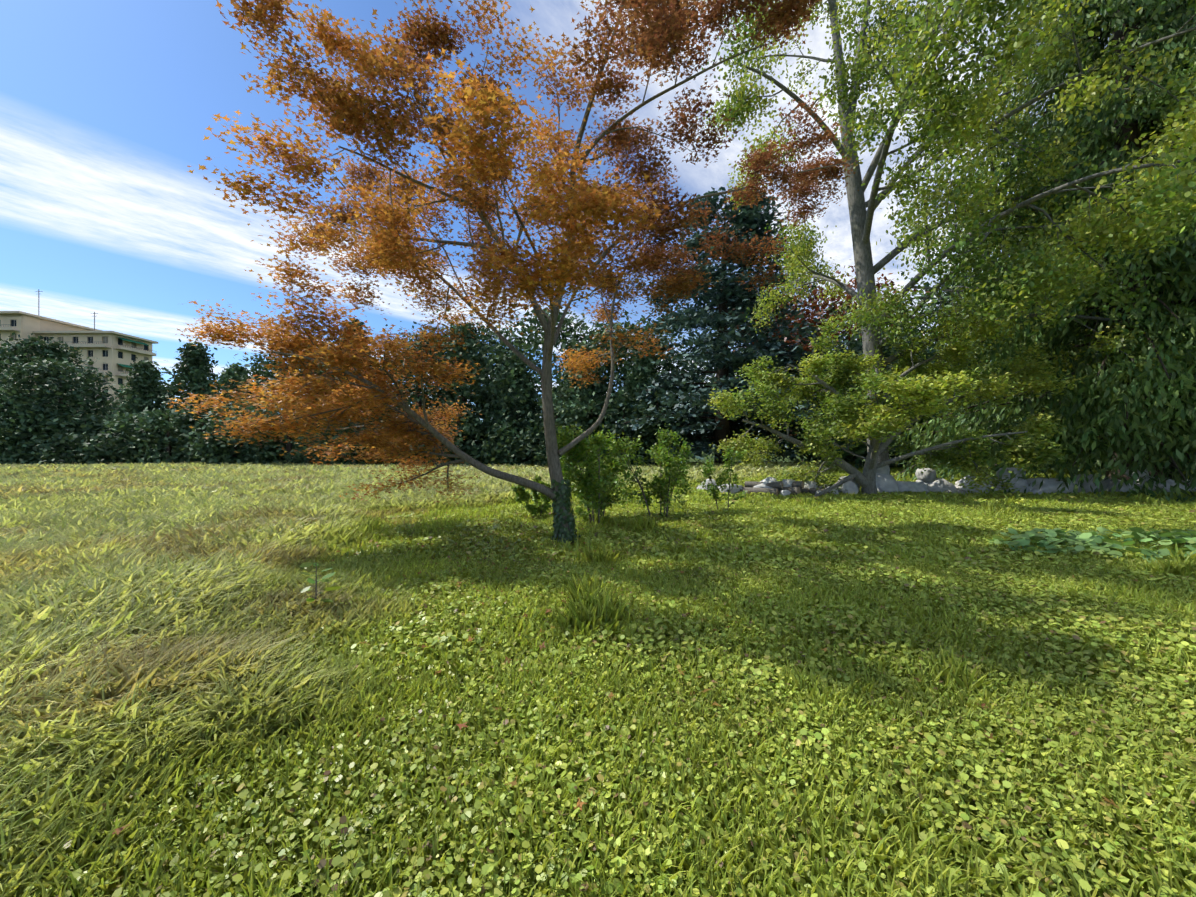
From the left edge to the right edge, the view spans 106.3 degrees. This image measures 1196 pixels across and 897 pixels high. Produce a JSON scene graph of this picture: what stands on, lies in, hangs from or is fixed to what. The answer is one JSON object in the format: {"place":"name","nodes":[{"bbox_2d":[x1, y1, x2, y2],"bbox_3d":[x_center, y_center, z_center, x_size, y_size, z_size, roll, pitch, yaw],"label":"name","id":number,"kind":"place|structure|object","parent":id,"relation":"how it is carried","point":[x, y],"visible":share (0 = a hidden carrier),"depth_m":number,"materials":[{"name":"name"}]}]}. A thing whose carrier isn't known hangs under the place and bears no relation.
{"place":"outdoors","nodes":[
{"label":"outdoors","id":0,"kind":"place"},
{"bbox_2d":[0,289,157,416],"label":"apartment building","id":1,"kind":"structure","parent":0,"point":[116,353],"depth_m":101.50,"materials":[{"name":"beige concrete"}]},
{"bbox_2d":[0,0,1108,448],"label":"sky","id":2,"kind":"structure","parent":0,"point":[106,106],"materials":[{"name":"blue"}]},
{"bbox_2d":[0,450,1195,896],"bbox_3d":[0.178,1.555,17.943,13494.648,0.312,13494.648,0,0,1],"label":"terrain","id":3,"kind":"structure","parent":0,"point":[981,840],"depth_m":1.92,"materials":[{"name":"green plant"}]},
{"bbox_2d":[300,562,340,603],"bbox_3d":[-2.502,1.282,4.027,0.312,0.567,0.364,0,0,1],"label":"sapling","id":4,"kind":"object","parent":3,"relation":"on","point":[309,580],"depth_m":4.01,"materials":[{"name":"green plant"}]},
{"bbox_2d":[167,0,858,538],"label":"maple","id":5,"kind":"object","parent":3,"relation":"on","point":[595,202],"depth_m":6.32,"materials":[{"name":"orange plant"}]},
{"bbox_2d":[550,479,580,545],"bbox_3d":[-0.533,1.054,7.452,0.541,1.116,0.533,0,0,1],"label":"ivy","id":6,"kind":"object","parent":5,"relation":"attached to","point":[565,490],"visible":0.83,"depth_m":7.32,"materials":[{"name":"green plant"}]},
{"bbox_2d":[525,490,542,519],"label":"shrub stems","id":7,"kind":"object","parent":3,"relation":"on","point":[537,502],"visible":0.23,"depth_m":9.69,"materials":[{"name":"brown wood"}]},
{"bbox_2d":[510,475,550,514],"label":"shrub leaves","id":8,"kind":"object","parent":7,"relation":"attached to","point":[522,493],"visible":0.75,"depth_m":9.54,"materials":[{"name":"green plant"}]},
{"bbox_2d":[561,426,613,523],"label":"shrub stems","id":9,"kind":"object","parent":3,"relation":"on","point":[593,511],"visible":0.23,"depth_m":8.98,"materials":[{"name":"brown wood"}]},
{"bbox_2d":[556,422,631,522],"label":"shrub leaves","id":10,"kind":"object","parent":9,"relation":"on","point":[608,469],"visible":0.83,"depth_m":8.87,"materials":[{"name":"green plant"}]},
{"bbox_2d":[0,269,1195,472],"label":"hedge","id":11,"kind":"object","parent":3,"relation":"on","point":[490,436],"depth_m":34.73,"materials":[{"name":"green plant"}]},
{"bbox_2d":[2,477,1195,896],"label":"clover ground cover","id":12,"kind":"object","parent":3,"relation":"on","point":[340,825],"visible":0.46,"depth_m":2.48,"materials":[{"name":"green plant"}]},
{"bbox_2d":[96,501,1137,836],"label":"fallen leaves","id":13,"kind":"object","parent":3,"relation":"on","point":[512,783],"visible":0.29,"depth_m":3.90,"materials":[{"name":"plant"}]},
{"bbox_2d":[617,438,686,517],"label":"shrub stems","id":14,"kind":"object","parent":3,"relation":"on","point":[642,491],"visible":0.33,"depth_m":9.87,"materials":[{"name":"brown wood"}]},
{"bbox_2d":[605,424,693,515],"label":"shrub leaves","id":15,"kind":"object","parent":14,"relation":"on","point":[661,457],"visible":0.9,"depth_m":9.92,"materials":[{"name":"green plant"}]},
{"bbox_2d":[702,448,739,508],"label":"shrub stems","id":16,"kind":"object","parent":3,"relation":"on","point":[720,482],"visible":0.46,"depth_m":10.64,"materials":[{"name":"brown wood"}]},
{"bbox_2d":[695,446,746,503],"bbox_3d":[2.926,0.614,10.659,1.266,1.407,0.774,0,0,18],"label":"shrub","id":17,"kind":"object","parent":16,"relation":"attached to","point":[713,489],"visible":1,"depth_m":10.61,"materials":[{"name":"green plant"}]},
{"bbox_2d":[600,180,861,465],"bbox_3d":[9.100,-8.546,32.927,19.643,20.297,20.766,0,0,1],"label":"conifer tree","id":18,"kind":"object","parent":3,"relation":"on","point":[755,221],"depth_m":31.08,"materials":[{"name":"green plant"}]},
{"bbox_2d":[740,481,840,494],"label":"rocks","id":19,"kind":"object","parent":3,"relation":"on","point":[797,487],"visible":0.46,"depth_m":14.51,"materials":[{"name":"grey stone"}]},
{"bbox_2d":[715,259,946,462],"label":"copper beech","id":20,"kind":"object","parent":3,"relation":"on","point":[814,299],"depth_m":40.23,"materials":[{"name":"plant"}]},
{"bbox_2d":[704,310,1085,498],"bbox_3d":[8.982,-1.313,14.038,11.403,7.145,6.584,0,0,-17],"label":"tree","id":21,"kind":"object","parent":3,"relation":"on","point":[907,388],"depth_m":13.83,"materials":[{"name":"green plant"}]},
{"bbox_2d":[697,462,1195,495],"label":"border rock","id":22,"kind":"object","parent":3,"relation":"on","point":[927,481],"visible":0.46,"depth_m":14.92,"materials":[{"name":"stone"}]},
{"bbox_2d":[697,0,1195,474],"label":"beech","id":23,"kind":"object","parent":3,"relation":"on","point":[1178,195],"depth_m":12.45,"materials":[{"name":"green plant"}]},
{"bbox_2d":[892,0,1195,502],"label":"tree","id":24,"kind":"object","parent":3,"relation":"on","point":[1143,431],"visible":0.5,"depth_m":14.54,"materials":[{"name":"green plant"}]},
{"bbox_2d":[893,0,1195,486],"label":"tree","id":25,"kind":"object","parent":3,"relation":"on","point":[1135,134],"visible":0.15,"depth_m":16.48,"materials":[{"name":"green plant"}]},
{"bbox_2d":[988,527,1195,562],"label":"ground cover plants","id":26,"kind":"object","parent":3,"relation":"on","point":[1089,541],"visible":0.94,"depth_m":6.61,"materials":[{"name":"green plant"}]},
{"bbox_2d":[988,127,1195,477],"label":"branches","id":27,"kind":"object","parent":3,"relation":"on","point":[1171,469],"depth_m":18.39,"materials":[{"name":"green plant"}]},
{"bbox_2d":[995,129,1195,478],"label":"branches","id":28,"kind":"object","parent":3,"relation":"on","point":[1171,465],"depth_m":20.18,"materials":[{"name":"brown plant"}]}
]}

